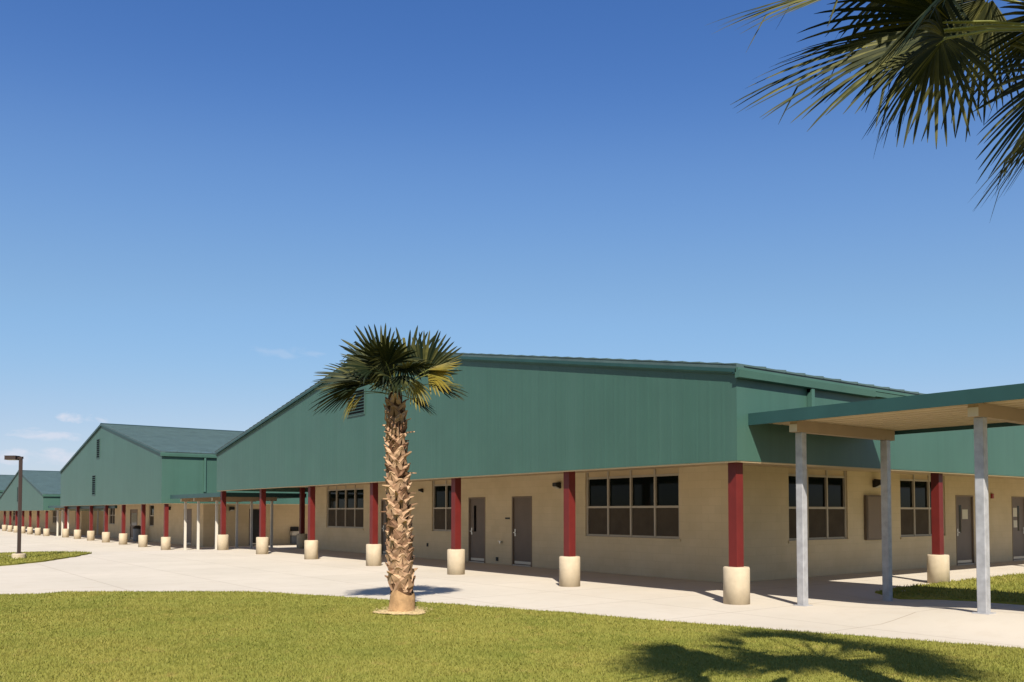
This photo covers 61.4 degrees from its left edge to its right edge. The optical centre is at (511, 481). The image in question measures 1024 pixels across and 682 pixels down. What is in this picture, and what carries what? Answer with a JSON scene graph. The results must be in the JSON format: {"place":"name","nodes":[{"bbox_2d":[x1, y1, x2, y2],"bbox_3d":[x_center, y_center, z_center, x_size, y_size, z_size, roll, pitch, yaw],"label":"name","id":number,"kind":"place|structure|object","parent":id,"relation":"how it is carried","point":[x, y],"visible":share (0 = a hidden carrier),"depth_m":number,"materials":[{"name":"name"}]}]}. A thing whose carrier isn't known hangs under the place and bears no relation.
{"place":"outdoors","nodes":[
{"label":"outdoors","id":0,"kind":"place"},
{"bbox_2d":[0,551,91,565],"bbox_3d":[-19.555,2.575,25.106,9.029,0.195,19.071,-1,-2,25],"label":"lawn","id":1,"kind":"structure","parent":0,"point":[25,562],"depth_m":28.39,"materials":[{"name":"plant"}]},
{"bbox_2d":[4,455,25,558],"bbox_3d":[-17.104,0.898,29.718,0.712,3.580,0.440,0,-2,0],"label":"lamp post","id":2,"kind":"object","parent":1,"relation":"on","point":[18,554],"visible":0.94,"depth_m":29.66,"materials":[{"name":"brown metal"}]},
{"bbox_2d":[0,527,1023,647],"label":"pavement","id":3,"kind":"structure","parent":0,"point":[843,604],"depth_m":19.03,"materials":[{"name":"concrete"}]},
{"bbox_2d":[0,475,36,528],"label":"school building","id":4,"kind":"structure","parent":3,"relation":"on","point":[5,480],"depth_m":106.98,"materials":[{"name":"green paint"}]},
{"bbox_2d":[0,470,103,535],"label":"school building","id":5,"kind":"structure","parent":3,"relation":"on","point":[41,490],"depth_m":78.84,"materials":[{"name":"green paint"}]},
{"bbox_2d":[52,511,56,523],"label":"window","id":6,"kind":"structure","parent":5,"relation":"in","point":[54,512],"depth_m":86.80,"materials":[{"name":"beige metal"}]},
{"bbox_2d":[48,505,104,535],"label":"covered walkway","id":7,"kind":"structure","parent":3,"relation":"on","point":[58,507],"depth_m":70.06,"materials":[{"name":"green metal"}]},
{"bbox_2d":[133,525,140,540],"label":"trash can","id":8,"kind":"object","parent":3,"relation":"on","point":[136,530],"visible":0.7,"depth_m":56.52,"materials":[{"name":"grey plastic"}]},
{"bbox_2d":[59,423,307,549],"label":"school building","id":9,"kind":"structure","parent":3,"relation":"on","point":[127,477],"depth_m":50.65,"materials":[{"name":"green paint"}]},
{"bbox_2d":[108,508,114,524],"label":"window","id":10,"kind":"structure","parent":9,"relation":"in","point":[112,510],"depth_m":65.47,"materials":[{"name":"black glass"}]},
{"bbox_2d":[130,509,137,539],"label":"door","id":11,"kind":"structure","parent":9,"relation":"in","point":[133,512],"depth_m":60.55,"materials":[{"name":"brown metal"}]},
{"bbox_2d":[148,505,153,526],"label":"window","id":12,"kind":"structure","parent":9,"relation":"in","point":[151,518],"depth_m":56.86,"materials":[{"name":"black glass"}]},
{"bbox_2d":[183,509,191,544],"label":"door","id":13,"kind":"structure","parent":9,"relation":"in","point":[189,511],"depth_m":50.26,"materials":[{"name":"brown metal"}]},
{"bbox_2d":[249,509,258,545],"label":"door","id":14,"kind":"structure","parent":9,"relation":"in","point":[255,511],"depth_m":49.94,"materials":[{"name":"black metal"}]},
{"bbox_2d":[170,492,305,549],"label":"covered walkway","id":15,"kind":"structure","parent":3,"relation":"on","point":[251,498],"depth_m":41.58,"materials":[{"name":"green metal"}]},
{"bbox_2d":[290,527,298,543],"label":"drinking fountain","id":16,"kind":"object","parent":3,"relation":"on","point":[294,531],"visible":0.65,"depth_m":51.08,"materials":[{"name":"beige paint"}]},
{"bbox_2d":[214,352,1023,604],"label":"school building","id":17,"kind":"structure","parent":3,"relation":"on","point":[570,468],"depth_m":21.91,"materials":[{"name":"green paint"}]},
{"bbox_2d":[325,485,363,529],"bbox_3d":[-6.924,1.071,35.814,0.165,1.819,3.490,2,-3,-37],"label":"window","id":18,"kind":"structure","parent":17,"relation":"in","point":[345,504],"depth_m":35.80,"materials":[{"name":"black glass"}]},
{"bbox_2d":[381,499,387,554],"bbox_3d":[-4.716,1.738,32.851,0.120,2.120,1.000,2,-3,-37],"label":"door","id":19,"kind":"structure","parent":17,"relation":"in","point":[383,504],"depth_m":33.12,"materials":[{"name":"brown metal"}]},
{"bbox_2d":[430,480,450,532],"bbox_3d":[-2.274,0.857,29.692,0.165,1.819,1.750,2,-3,-37],"label":"window","id":20,"kind":"structure","parent":17,"relation":"in","point":[441,488],"depth_m":29.95,"materials":[{"name":"black glass"}]},
{"bbox_2d":[468,497,484,562],"bbox_3d":[-1.121,1.572,28.118,0.120,2.120,0.950,2,-3,-37],"label":"door","id":21,"kind":"structure","parent":17,"relation":"in","point":[476,505],"depth_m":28.16,"materials":[{"name":"grey metal"}]},
{"bbox_2d":[512,496,531,566],"bbox_3d":[0.324,1.506,26.216,0.120,2.120,0.990,2,-3,-37],"label":"door","id":22,"kind":"structure","parent":17,"relation":"in","point":[521,505],"depth_m":26.23,"materials":[{"name":"grey metal"}]},
{"bbox_2d":[584,468,680,541],"bbox_3d":[3.113,0.610,22.599,0.165,1.819,3.510,2,-3,-37],"label":"window","id":23,"kind":"structure","parent":17,"relation":"in","point":[628,504],"depth_m":22.54,"materials":[{"name":"black glass"}]},
{"bbox_2d":[788,468,849,542],"bbox_3d":[7.880,0.622,22.228,2.680,1.869,0.165,2,-3,-37],"label":"window","id":24,"kind":"structure","parent":17,"relation":"in","point":[826,489],"depth_m":22.42,"materials":[{"name":"black glass"}]},
{"bbox_2d":[900,474,947,538],"bbox_3d":[12.089,0.733,25.421,2.670,1.869,0.165,2,-3,-37],"label":"window","id":25,"kind":"structure","parent":17,"relation":"in","point":[915,490],"depth_m":25.25,"materials":[{"name":"black glass"}]},
{"bbox_2d":[955,495,974,564],"bbox_3d":[14.107,1.510,26.904,1.150,2.160,0.120,2,-3,-37],"label":"door","id":26,"kind":"structure","parent":17,"relation":"in","point":[965,554],"depth_m":26.93,"materials":[{"name":"grey metal"}]},
{"bbox_2d":[1011,496,1023,560],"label":"door","id":27,"kind":"structure","parent":17,"relation":"in","point":[1017,502],"depth_m":29.20,"materials":[{"name":"grey metal"}]},
{"bbox_2d":[748,383,1023,614],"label":"covered walkway","id":28,"kind":"structure","parent":3,"relation":"on","point":[979,411],"depth_m":14.57,"materials":[{"name":"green metal"}]},
{"bbox_2d":[0,590,1023,681],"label":"lawn","id":29,"kind":"structure","parent":0,"point":[532,664],"depth_m":9.99,"materials":[{"name":"plant"}]},
{"bbox_2d":[308,323,467,611],"bbox_3d":[-1.969,-0.225,13.891,2.519,4.719,1.903,0,-2,-1],"label":"palm tree","id":30,"kind":"object","parent":29,"relation":"on","point":[380,363],"visible":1,"depth_m":13.78,"materials":[{"name":"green plant"}]},
{"bbox_2d":[373,606,426,614],"bbox_3d":[-1.779,2.060,13.852,1.007,0.064,1.017,2,-3,-37],"label":"mulch ring","id":31,"kind":"object","parent":29,"relation":"on","point":[417,611],"visible":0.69,"depth_m":13.66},
{"bbox_2d":[707,0,1023,219],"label":"palm tree","id":32,"kind":"object","parent":29,"relation":"on","point":[922,42],"visible":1,"depth_m":4.82,"materials":[{"name":"green plant"}]},
{"bbox_2d":[0,0,1023,474],"label":"sky","id":33,"kind":"structure","parent":0,"point":[200,200],"materials":[{"name":"blue"}]},
{"bbox_2d":[875,572,1023,604],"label":"lawn","id":34,"kind":"structure","parent":0,"point":[916,597],"depth_m":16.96,"materials":[{"name":"plant"}]}
]}

